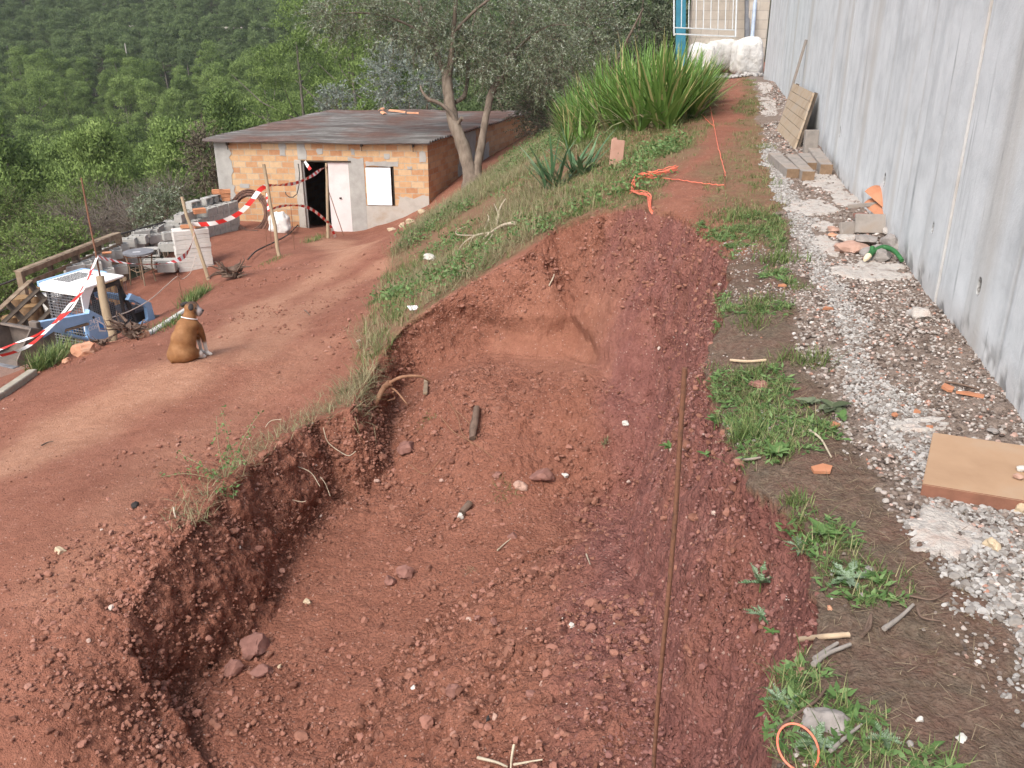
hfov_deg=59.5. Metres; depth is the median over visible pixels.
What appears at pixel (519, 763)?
stick
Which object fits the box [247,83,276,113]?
pine tree
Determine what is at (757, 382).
stone
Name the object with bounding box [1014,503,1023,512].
stone
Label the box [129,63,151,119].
pine tree
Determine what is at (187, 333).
dog
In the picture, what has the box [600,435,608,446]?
grass tuft
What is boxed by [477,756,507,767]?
stick
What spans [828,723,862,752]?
stick
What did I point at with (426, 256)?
paper scrap
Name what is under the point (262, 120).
pine tree
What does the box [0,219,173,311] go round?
iron railing
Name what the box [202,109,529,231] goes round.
brick shed
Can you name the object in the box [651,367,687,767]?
steel rod
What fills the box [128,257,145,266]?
concrete block
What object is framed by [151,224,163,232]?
concrete block
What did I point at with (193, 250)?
pale slab
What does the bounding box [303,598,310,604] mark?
stone
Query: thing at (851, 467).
plant litter
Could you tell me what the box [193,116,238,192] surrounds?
pine tree
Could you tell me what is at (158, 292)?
string
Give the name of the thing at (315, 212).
barrier tape
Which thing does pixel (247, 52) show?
pine tree
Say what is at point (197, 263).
pale slab
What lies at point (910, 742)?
stone
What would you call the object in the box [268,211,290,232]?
rubble sack
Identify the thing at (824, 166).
timber
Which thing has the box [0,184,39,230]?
green shrub
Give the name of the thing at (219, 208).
concrete block
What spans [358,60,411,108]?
pine tree
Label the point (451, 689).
stone
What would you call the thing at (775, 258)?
grass tuft
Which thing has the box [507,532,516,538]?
stone
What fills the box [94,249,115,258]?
concrete block
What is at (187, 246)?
pale slab
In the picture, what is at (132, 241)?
concrete block
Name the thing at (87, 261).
concrete block
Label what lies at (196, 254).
pale slab
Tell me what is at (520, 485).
stone
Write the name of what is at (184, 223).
concrete block
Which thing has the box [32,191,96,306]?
bare shrub
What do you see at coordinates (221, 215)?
concrete block
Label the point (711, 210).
grass tuft
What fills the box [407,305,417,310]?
white chip
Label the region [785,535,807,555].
thistle
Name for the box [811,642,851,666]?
stick
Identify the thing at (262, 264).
grass tuft
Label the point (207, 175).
pine tree
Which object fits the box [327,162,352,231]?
door leaf
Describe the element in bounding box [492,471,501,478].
stone
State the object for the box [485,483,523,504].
grass tuft
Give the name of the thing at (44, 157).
pine tree
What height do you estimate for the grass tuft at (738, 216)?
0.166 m
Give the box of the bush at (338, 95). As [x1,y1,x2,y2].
[312,79,357,110]
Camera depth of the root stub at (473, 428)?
8.23 m
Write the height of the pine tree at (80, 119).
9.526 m
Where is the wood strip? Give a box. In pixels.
[848,202,876,207]
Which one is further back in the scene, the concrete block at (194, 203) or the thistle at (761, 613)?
the concrete block at (194, 203)
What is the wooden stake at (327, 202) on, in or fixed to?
on the ground at (102, 404)
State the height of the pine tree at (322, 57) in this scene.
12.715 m
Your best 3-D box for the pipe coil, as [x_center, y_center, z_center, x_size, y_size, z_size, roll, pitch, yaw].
[-7.381,-4.825,25.181,1.090,1.214,0.727,0,22,0]
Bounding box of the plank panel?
[777,83,817,148]
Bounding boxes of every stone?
[54,546,66,554]
[131,501,138,508]
[224,659,243,676]
[239,631,269,660]
[250,664,272,678]
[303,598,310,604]
[384,575,396,585]
[396,564,413,579]
[397,441,413,454]
[445,683,459,698]
[457,512,463,519]
[474,615,480,620]
[490,617,497,625]
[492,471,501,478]
[492,713,497,719]
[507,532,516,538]
[513,480,527,490]
[525,690,535,697]
[529,468,554,481]
[622,420,628,425]
[749,380,767,388]
[827,226,839,232]
[828,233,837,236]
[833,240,869,253]
[836,234,855,241]
[855,234,877,243]
[858,244,892,261]
[864,565,873,571]
[880,234,897,250]
[882,226,886,235]
[906,306,932,318]
[906,740,913,747]
[915,716,923,721]
[955,733,966,743]
[982,537,1000,551]
[987,428,999,433]
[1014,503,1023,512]
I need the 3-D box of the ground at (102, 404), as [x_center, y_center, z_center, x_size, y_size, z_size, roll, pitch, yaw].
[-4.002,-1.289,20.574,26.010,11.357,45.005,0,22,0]
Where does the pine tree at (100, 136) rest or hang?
on the hillside
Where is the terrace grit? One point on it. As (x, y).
(135, 673)
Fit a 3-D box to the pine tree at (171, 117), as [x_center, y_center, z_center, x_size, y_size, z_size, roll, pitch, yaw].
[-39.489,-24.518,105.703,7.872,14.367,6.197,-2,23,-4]
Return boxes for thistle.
[738,561,771,591]
[742,606,768,623]
[764,683,800,708]
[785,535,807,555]
[795,721,841,752]
[827,559,866,590]
[865,721,902,750]
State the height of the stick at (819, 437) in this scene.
0.031 m
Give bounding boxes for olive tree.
[292,0,600,189]
[351,29,463,110]
[464,13,575,131]
[520,0,643,108]
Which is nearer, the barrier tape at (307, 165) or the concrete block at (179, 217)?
the concrete block at (179, 217)
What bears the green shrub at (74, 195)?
on the hillside
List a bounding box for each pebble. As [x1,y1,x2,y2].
[1013,473,1023,479]
[1016,465,1023,471]
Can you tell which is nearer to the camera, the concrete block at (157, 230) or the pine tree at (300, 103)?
the concrete block at (157, 230)
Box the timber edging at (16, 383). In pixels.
[0,369,37,399]
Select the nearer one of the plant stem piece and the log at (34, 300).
the plant stem piece
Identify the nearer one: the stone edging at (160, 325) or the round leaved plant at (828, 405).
the round leaved plant at (828, 405)
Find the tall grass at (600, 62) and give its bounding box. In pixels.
[576,47,632,102]
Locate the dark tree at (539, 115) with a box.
[500,51,592,144]
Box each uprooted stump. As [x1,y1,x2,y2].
[82,331,119,344]
[101,310,152,339]
[207,255,250,278]
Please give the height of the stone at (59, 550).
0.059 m
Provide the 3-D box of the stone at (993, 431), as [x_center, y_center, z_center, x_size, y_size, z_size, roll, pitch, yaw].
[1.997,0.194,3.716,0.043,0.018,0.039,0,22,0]
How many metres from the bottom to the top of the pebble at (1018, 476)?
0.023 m
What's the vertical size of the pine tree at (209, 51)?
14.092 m
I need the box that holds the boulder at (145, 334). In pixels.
[139,331,150,337]
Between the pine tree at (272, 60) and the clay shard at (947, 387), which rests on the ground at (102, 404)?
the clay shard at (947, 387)
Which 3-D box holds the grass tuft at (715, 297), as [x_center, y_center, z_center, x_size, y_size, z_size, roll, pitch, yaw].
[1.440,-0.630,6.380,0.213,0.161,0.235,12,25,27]
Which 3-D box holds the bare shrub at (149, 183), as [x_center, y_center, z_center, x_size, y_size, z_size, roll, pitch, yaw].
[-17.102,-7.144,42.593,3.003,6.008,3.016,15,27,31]
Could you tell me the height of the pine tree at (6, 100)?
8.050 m
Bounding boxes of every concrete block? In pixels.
[63,262,85,272]
[70,259,92,263]
[85,261,102,270]
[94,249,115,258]
[100,257,111,267]
[102,245,121,250]
[103,267,114,273]
[109,242,129,251]
[112,264,128,274]
[114,249,122,258]
[122,237,136,246]
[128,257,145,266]
[129,234,148,243]
[131,228,150,237]
[142,247,160,256]
[143,258,161,268]
[145,228,159,233]
[149,233,164,243]
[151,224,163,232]
[154,259,171,269]
[157,262,176,272]
[158,242,173,251]
[161,231,171,240]
[161,258,178,267]
[163,220,179,224]
[163,224,172,230]
[174,212,185,222]
[180,210,196,220]
[180,220,196,224]
[185,199,201,209]
[191,218,202,221]
[196,207,212,216]
[197,216,207,221]
[200,196,215,205]
[202,206,217,214]
[202,216,213,221]
[206,194,221,203]
[208,204,222,213]
[213,214,218,220]
[216,203,228,211]
[218,212,223,219]
[219,201,233,210]
[220,227,225,233]
[223,211,228,217]
[225,226,230,232]
[226,200,237,208]
[231,224,235,231]
[235,216,239,223]
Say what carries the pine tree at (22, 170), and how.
on the hillside
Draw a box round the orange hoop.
[776,722,819,767]
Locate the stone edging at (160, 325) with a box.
[148,308,183,334]
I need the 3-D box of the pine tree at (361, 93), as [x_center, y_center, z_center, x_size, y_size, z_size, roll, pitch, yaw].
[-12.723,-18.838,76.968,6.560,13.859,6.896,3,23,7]
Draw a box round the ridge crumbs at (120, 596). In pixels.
[0,498,212,767]
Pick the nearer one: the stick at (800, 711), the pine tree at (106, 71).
the stick at (800, 711)
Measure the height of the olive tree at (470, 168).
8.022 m
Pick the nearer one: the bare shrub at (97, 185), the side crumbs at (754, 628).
the side crumbs at (754, 628)
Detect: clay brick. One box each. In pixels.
[180,224,188,228]
[192,207,205,213]
[211,189,222,193]
[219,189,230,193]
[219,193,230,197]
[222,197,230,200]
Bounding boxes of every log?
[0,314,16,323]
[11,295,30,322]
[16,303,43,321]
[28,287,43,309]
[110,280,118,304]
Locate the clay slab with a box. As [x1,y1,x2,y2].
[920,433,1023,510]
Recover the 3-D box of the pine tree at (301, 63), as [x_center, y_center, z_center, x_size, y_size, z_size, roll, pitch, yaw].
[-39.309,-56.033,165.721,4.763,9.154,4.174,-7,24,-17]
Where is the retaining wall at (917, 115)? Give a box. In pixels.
[764,0,1023,421]
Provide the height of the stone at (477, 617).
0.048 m
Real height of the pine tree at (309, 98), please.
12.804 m
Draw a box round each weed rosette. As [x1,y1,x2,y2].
[764,441,789,456]
[808,517,842,539]
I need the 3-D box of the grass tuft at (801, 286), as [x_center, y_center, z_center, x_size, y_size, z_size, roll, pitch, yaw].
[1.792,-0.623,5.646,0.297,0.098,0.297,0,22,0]
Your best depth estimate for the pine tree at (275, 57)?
180.85 m
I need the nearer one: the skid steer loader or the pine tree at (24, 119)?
the skid steer loader
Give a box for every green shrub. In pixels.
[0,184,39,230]
[0,219,38,266]
[0,247,46,295]
[0,263,33,321]
[6,202,68,297]
[12,213,88,310]
[21,183,74,310]
[25,216,107,306]
[48,179,111,252]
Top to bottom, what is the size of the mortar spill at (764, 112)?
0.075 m
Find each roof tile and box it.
[864,198,882,213]
[865,185,882,206]
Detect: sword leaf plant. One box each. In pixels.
[505,131,604,188]
[540,125,623,175]
[551,105,601,149]
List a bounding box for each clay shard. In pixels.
[811,463,831,473]
[822,306,833,309]
[941,383,954,392]
[956,391,983,397]
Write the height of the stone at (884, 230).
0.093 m
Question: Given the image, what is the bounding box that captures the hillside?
[0,0,770,312]
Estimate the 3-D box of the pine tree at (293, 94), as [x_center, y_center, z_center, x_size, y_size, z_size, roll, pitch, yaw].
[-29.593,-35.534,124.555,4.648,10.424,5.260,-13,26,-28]
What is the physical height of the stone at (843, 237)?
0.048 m
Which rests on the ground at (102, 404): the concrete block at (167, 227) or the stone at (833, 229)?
the stone at (833, 229)
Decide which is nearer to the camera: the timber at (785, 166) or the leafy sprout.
the leafy sprout
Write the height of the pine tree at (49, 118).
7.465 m
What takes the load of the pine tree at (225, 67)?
on the hillside
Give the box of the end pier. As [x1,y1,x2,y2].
[749,0,769,72]
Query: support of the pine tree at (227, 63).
on the hillside
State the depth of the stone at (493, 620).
5.62 m
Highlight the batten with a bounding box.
[782,40,807,114]
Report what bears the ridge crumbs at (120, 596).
on the ground at (102, 404)
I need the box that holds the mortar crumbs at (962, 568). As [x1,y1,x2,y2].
[758,142,1023,727]
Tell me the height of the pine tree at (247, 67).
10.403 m
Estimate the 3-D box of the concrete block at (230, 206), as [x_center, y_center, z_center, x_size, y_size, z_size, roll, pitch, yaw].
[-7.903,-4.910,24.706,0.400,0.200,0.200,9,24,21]
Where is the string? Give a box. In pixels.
[112,256,195,317]
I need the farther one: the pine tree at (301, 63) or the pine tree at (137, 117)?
the pine tree at (301, 63)
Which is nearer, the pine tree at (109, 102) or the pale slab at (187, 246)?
the pale slab at (187, 246)
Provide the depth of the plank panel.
11.81 m
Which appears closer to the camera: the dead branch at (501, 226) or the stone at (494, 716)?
the stone at (494, 716)
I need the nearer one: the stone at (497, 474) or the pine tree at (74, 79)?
the stone at (497, 474)
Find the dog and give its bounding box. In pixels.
[167,301,211,362]
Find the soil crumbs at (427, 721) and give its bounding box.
[139,237,810,767]
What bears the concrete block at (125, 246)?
on the concrete block
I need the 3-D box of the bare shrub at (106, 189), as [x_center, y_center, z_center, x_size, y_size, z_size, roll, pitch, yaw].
[-16.209,-5.452,36.664,2.918,6.072,3.005,0,22,0]
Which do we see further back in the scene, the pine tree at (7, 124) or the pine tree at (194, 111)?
the pine tree at (194, 111)
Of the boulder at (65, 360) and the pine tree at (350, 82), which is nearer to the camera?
the boulder at (65, 360)
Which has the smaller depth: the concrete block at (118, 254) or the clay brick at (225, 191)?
the concrete block at (118, 254)
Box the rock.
[801,707,850,735]
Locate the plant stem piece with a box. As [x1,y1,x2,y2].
[863,245,903,261]
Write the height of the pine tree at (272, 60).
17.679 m
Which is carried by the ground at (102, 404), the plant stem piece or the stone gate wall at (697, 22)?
the stone gate wall at (697, 22)
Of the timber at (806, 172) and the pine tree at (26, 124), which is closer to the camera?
the timber at (806, 172)
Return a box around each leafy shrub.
[122,180,186,257]
[174,112,221,197]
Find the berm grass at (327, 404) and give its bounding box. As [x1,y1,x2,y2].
[155,363,379,530]
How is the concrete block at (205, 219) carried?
on the concrete block
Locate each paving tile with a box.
[838,221,855,234]
[854,214,885,233]
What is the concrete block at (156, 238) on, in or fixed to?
on the ground at (102, 404)
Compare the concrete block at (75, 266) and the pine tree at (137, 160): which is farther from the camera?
the pine tree at (137, 160)
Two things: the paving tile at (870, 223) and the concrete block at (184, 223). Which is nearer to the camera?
the paving tile at (870, 223)
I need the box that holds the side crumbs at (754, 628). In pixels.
[549,259,819,767]
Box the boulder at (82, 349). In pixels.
[70,341,98,357]
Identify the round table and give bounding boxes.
[122,248,155,285]
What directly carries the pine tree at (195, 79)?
on the hillside
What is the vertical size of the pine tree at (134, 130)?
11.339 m
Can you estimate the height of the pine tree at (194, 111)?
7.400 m
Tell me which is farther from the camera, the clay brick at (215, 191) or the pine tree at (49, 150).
the pine tree at (49, 150)
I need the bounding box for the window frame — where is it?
[392,167,394,204]
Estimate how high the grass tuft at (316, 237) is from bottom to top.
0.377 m
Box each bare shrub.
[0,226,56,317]
[30,193,116,286]
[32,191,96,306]
[47,191,137,247]
[67,166,124,245]
[79,177,144,279]
[79,184,148,279]
[94,189,169,273]
[102,183,159,276]
[116,171,179,257]
[140,163,198,215]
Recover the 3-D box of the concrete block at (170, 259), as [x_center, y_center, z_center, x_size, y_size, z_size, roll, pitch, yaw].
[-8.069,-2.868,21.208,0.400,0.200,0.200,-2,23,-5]
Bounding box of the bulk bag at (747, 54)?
[729,36,762,73]
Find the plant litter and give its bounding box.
[693,204,1023,767]
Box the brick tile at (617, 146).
[609,137,624,164]
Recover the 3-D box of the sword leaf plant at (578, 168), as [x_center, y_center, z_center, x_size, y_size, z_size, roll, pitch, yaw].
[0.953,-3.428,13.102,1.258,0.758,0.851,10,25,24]
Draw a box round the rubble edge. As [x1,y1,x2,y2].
[715,71,763,78]
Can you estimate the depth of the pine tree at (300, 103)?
100.56 m
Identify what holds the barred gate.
attached to the teal post at (681, 38)
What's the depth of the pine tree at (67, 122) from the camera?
131.66 m
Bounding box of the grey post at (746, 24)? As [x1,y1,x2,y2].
[744,0,749,36]
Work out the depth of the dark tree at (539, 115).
26.76 m
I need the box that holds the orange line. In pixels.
[709,102,725,175]
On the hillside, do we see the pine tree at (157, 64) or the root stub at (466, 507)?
the pine tree at (157, 64)
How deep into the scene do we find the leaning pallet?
16.21 m
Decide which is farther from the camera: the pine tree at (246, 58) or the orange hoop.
the pine tree at (246, 58)
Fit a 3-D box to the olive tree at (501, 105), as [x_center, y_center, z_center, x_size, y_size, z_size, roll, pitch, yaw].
[0.341,-12.520,37.095,4.840,5.329,4.802,0,22,0]
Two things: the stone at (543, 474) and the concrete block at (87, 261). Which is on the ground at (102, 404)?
the stone at (543, 474)
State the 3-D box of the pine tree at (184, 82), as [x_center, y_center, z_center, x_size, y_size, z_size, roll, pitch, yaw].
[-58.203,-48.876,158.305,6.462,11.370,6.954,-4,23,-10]
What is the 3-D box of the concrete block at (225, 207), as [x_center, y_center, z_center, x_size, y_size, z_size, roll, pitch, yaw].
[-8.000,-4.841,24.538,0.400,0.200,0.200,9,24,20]
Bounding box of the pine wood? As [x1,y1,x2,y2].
[0,0,690,123]
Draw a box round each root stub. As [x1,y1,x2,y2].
[459,500,472,514]
[469,405,479,440]
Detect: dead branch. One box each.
[455,221,515,252]
[485,198,505,228]
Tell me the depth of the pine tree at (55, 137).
112.03 m
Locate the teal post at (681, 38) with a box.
[675,0,685,64]
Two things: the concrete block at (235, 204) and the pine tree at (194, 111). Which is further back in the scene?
the pine tree at (194, 111)
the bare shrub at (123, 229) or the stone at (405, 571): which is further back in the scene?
the bare shrub at (123, 229)
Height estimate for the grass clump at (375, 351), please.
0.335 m
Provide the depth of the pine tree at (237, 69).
153.21 m
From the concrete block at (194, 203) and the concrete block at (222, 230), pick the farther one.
the concrete block at (222, 230)
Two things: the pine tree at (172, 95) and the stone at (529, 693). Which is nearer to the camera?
the stone at (529, 693)
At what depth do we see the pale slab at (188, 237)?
21.03 m
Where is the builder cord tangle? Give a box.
[630,165,723,213]
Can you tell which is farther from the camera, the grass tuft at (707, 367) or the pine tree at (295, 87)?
the pine tree at (295, 87)
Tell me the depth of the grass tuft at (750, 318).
5.09 m
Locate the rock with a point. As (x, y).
(823, 714)
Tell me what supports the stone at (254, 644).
on the ground at (102, 404)
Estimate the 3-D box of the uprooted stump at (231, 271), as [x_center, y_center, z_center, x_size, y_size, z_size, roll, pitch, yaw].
[-5.262,-2.210,16.695,0.788,0.476,0.810,0,22,0]
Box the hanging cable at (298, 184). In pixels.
[285,164,299,197]
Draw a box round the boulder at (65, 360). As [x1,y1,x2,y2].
[62,357,69,363]
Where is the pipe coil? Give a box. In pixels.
[231,189,268,229]
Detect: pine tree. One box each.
[0,73,10,115]
[0,88,11,121]
[0,90,17,118]
[0,92,13,151]
[0,107,15,141]
[0,112,50,240]
[4,45,35,92]
[4,80,34,120]
[9,120,40,147]
[12,113,49,141]
[14,127,46,151]
[17,74,34,107]
[17,179,53,234]
[20,73,63,139]
[22,54,40,112]
[23,68,53,105]
[26,132,114,243]
[28,139,67,189]
[31,48,61,107]
[35,70,67,109]
[38,108,61,137]
[43,114,164,246]
[44,157,75,219]
[46,116,74,141]
[50,134,82,145]
[51,56,73,83]
[54,76,84,129]
[65,67,87,100]
[70,114,94,132]
[71,85,96,124]
[74,56,96,99]
[74,81,92,117]
[74,149,156,276]
[91,108,110,146]
[93,95,120,120]
[95,73,118,109]
[101,69,110,93]
[102,44,128,106]
[102,91,125,122]
[105,74,144,133]
[112,66,130,116]
[114,149,153,271]
[115,134,143,151]
[118,123,146,152]
[119,80,134,114]
[120,56,141,110]
[122,111,150,142]
[125,56,154,119]
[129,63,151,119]
[131,77,169,124]
[133,77,154,128]
[134,140,174,257]
[137,115,210,213]
[146,57,166,99]
[148,63,164,111]
[149,114,182,139]
[153,87,193,124]
[156,173,199,219]
[165,73,202,119]
[171,65,186,78]
[182,84,201,120]
[184,84,265,196]
[184,99,201,124]
[188,65,204,86]
[190,75,207,99]
[192,87,213,117]
[193,39,225,88]
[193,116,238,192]
[198,60,226,112]
[201,148,218,194]
[204,62,226,88]
[204,75,243,118]
[212,58,230,76]
[223,59,232,75]
[224,44,312,126]
[227,61,249,89]
[230,54,254,70]
[231,0,351,123]
[232,78,253,100]
[234,99,257,117]
[238,47,260,69]
[239,60,255,81]
[243,71,261,107]
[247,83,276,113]
[254,111,275,123]
[262,42,285,71]
[263,76,286,100]
[284,52,302,95]
[284,69,312,101]
[287,89,300,102]
[288,57,308,82]
[289,92,321,118]
[296,0,395,110]
[298,26,315,57]
[299,92,324,114]
[307,65,343,94]
[309,93,353,112]
[310,43,339,71]
[317,0,426,108]
[318,65,347,91]
[333,32,351,72]
[345,82,379,104]
[348,38,367,60]
[349,95,377,109]
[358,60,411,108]
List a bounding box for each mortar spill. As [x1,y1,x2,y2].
[756,82,772,93]
[760,96,775,110]
[762,109,777,116]
[783,199,838,215]
[802,173,845,191]
[811,221,833,231]
[811,235,839,256]
[830,259,912,280]
[831,190,860,206]
[891,416,948,431]
[908,505,983,560]
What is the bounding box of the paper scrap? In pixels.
[423,253,434,260]
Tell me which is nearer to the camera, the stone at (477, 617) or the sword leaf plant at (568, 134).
the stone at (477, 617)
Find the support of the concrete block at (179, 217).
on the concrete block at (184, 223)
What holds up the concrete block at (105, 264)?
on the ground at (102, 404)
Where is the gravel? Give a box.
[711,81,1023,767]
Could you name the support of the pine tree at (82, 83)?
on the hillside
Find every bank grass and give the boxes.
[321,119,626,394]
[332,116,696,393]
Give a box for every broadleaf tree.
[557,0,690,80]
[627,0,690,67]
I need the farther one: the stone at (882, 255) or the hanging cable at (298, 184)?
the hanging cable at (298, 184)
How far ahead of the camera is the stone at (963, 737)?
2.13 m
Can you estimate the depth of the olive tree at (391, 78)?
38.43 m
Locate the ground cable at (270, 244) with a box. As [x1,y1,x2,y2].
[247,224,297,259]
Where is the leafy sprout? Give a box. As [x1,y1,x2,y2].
[659,440,671,448]
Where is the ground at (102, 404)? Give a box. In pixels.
[0,62,1023,767]
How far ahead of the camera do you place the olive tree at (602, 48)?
32.38 m
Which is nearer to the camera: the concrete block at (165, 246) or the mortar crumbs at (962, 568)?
the mortar crumbs at (962, 568)
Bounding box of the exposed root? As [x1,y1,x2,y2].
[373,375,429,416]
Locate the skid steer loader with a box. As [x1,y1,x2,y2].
[0,268,159,368]
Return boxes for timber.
[768,152,799,177]
[785,154,814,180]
[798,153,816,169]
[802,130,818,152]
[808,148,832,174]
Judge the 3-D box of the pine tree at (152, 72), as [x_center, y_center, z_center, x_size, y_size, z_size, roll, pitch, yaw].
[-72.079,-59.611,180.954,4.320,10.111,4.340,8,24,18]
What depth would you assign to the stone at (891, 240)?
6.41 m
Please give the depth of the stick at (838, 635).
2.53 m
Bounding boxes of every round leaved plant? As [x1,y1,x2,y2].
[794,397,819,403]
[819,399,851,412]
[835,409,846,420]
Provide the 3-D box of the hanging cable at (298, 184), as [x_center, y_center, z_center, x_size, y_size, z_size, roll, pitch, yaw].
[-6.157,-5.731,25.295,0.503,0.889,0.252,-18,28,-37]
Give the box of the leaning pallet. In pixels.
[0,280,67,345]
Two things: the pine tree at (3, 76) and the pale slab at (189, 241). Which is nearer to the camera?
the pale slab at (189, 241)
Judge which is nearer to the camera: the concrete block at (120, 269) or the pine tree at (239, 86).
the concrete block at (120, 269)
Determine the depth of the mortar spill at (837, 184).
9.11 m
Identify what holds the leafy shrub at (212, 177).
on the ground at (102, 404)
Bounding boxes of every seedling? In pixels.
[697,449,709,456]
[705,413,720,429]
[763,627,779,633]
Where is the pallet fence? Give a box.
[13,232,128,312]
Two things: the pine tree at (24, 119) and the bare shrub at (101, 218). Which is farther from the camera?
the pine tree at (24, 119)
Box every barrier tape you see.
[0,257,97,356]
[0,265,92,349]
[97,224,193,264]
[191,184,265,225]
[269,166,327,186]
[273,204,335,236]
[304,160,311,169]
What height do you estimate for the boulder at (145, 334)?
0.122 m
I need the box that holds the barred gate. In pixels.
[673,0,736,36]
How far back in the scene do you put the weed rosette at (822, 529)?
3.02 m
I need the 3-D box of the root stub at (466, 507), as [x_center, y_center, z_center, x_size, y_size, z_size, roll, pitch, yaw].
[-0.384,1.036,7.500,0.064,0.098,0.134,15,27,33]
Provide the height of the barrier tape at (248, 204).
0.962 m
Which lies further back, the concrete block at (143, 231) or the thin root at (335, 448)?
the concrete block at (143, 231)
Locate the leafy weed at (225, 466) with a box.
[160,405,263,498]
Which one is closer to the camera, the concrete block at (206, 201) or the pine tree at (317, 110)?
the concrete block at (206, 201)
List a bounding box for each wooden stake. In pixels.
[96,276,117,341]
[180,197,209,279]
[262,164,280,256]
[325,163,329,237]
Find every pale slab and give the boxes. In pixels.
[171,226,208,235]
[171,233,209,240]
[172,238,209,244]
[173,246,210,254]
[174,242,210,249]
[174,251,211,257]
[177,264,213,271]
[178,255,212,262]
[178,260,212,267]
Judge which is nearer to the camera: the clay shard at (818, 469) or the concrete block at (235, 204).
the clay shard at (818, 469)
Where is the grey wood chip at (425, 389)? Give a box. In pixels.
[423,379,427,394]
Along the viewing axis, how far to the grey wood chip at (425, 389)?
9.20 m
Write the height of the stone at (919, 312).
0.090 m
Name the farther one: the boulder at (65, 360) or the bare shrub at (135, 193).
the bare shrub at (135, 193)
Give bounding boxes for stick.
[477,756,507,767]
[510,744,514,767]
[513,759,542,765]
[730,359,766,362]
[735,457,760,460]
[776,686,826,729]
[798,632,850,641]
[808,429,831,456]
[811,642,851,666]
[812,641,838,659]
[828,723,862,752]
[859,613,872,637]
[881,603,914,630]
[909,591,947,599]
[916,607,941,621]
[945,380,979,389]
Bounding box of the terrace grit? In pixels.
[0,249,448,767]
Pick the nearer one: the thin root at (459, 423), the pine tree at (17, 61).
the thin root at (459, 423)
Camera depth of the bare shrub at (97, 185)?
49.79 m
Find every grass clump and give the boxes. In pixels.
[321,352,395,437]
[343,335,395,376]
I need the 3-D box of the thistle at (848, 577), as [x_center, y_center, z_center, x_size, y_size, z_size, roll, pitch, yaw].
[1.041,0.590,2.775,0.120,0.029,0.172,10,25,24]
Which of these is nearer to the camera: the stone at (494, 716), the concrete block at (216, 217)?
the stone at (494, 716)
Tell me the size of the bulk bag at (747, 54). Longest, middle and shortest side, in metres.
1.023 x 0.843 x 0.699 m
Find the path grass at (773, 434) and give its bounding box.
[535,78,983,767]
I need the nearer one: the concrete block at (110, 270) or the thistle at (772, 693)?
the thistle at (772, 693)
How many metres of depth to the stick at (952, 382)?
4.13 m
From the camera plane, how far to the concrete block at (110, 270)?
19.73 m
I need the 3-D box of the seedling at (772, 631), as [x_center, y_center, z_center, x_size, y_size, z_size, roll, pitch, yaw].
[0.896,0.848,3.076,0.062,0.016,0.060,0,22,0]
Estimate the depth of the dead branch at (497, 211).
14.17 m
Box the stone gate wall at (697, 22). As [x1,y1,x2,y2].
[687,0,744,74]
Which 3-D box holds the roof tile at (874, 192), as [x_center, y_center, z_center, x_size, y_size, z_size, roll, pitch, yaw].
[2.970,-1.460,7.092,0.190,0.072,0.320,2,40,-25]
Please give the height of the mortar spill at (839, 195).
0.053 m
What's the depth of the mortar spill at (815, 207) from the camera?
7.83 m
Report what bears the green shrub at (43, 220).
on the ground at (102, 404)
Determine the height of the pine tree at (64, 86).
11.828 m
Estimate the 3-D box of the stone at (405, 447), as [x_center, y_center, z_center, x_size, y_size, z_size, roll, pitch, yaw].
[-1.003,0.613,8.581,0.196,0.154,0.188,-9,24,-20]
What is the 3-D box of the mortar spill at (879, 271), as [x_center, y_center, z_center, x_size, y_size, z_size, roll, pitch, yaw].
[2.401,-0.763,6.019,0.577,0.048,0.530,0,22,0]
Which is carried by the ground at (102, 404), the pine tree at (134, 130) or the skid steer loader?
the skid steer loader
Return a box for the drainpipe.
[750,0,756,36]
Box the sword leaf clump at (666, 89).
[537,26,749,134]
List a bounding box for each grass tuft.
[13,330,82,371]
[143,311,182,333]
[170,281,217,308]
[254,254,290,268]
[300,232,325,242]
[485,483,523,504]
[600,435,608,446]
[689,203,775,222]
[694,358,719,387]
[698,401,776,463]
[704,288,722,304]
[710,205,780,226]
[723,308,789,333]
[728,288,796,309]
[743,244,821,268]
[759,342,817,367]
[770,279,815,290]
[775,481,834,524]
[788,342,841,370]
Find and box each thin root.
[323,427,355,455]
[409,458,440,473]
[440,416,492,457]
[448,401,473,444]
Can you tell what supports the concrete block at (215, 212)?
on the concrete block at (216, 217)
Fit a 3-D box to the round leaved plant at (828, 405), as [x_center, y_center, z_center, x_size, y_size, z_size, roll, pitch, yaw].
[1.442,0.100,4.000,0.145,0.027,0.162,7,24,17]
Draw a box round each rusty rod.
[80,178,100,275]
[329,192,343,235]
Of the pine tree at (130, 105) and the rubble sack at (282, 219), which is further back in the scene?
the pine tree at (130, 105)

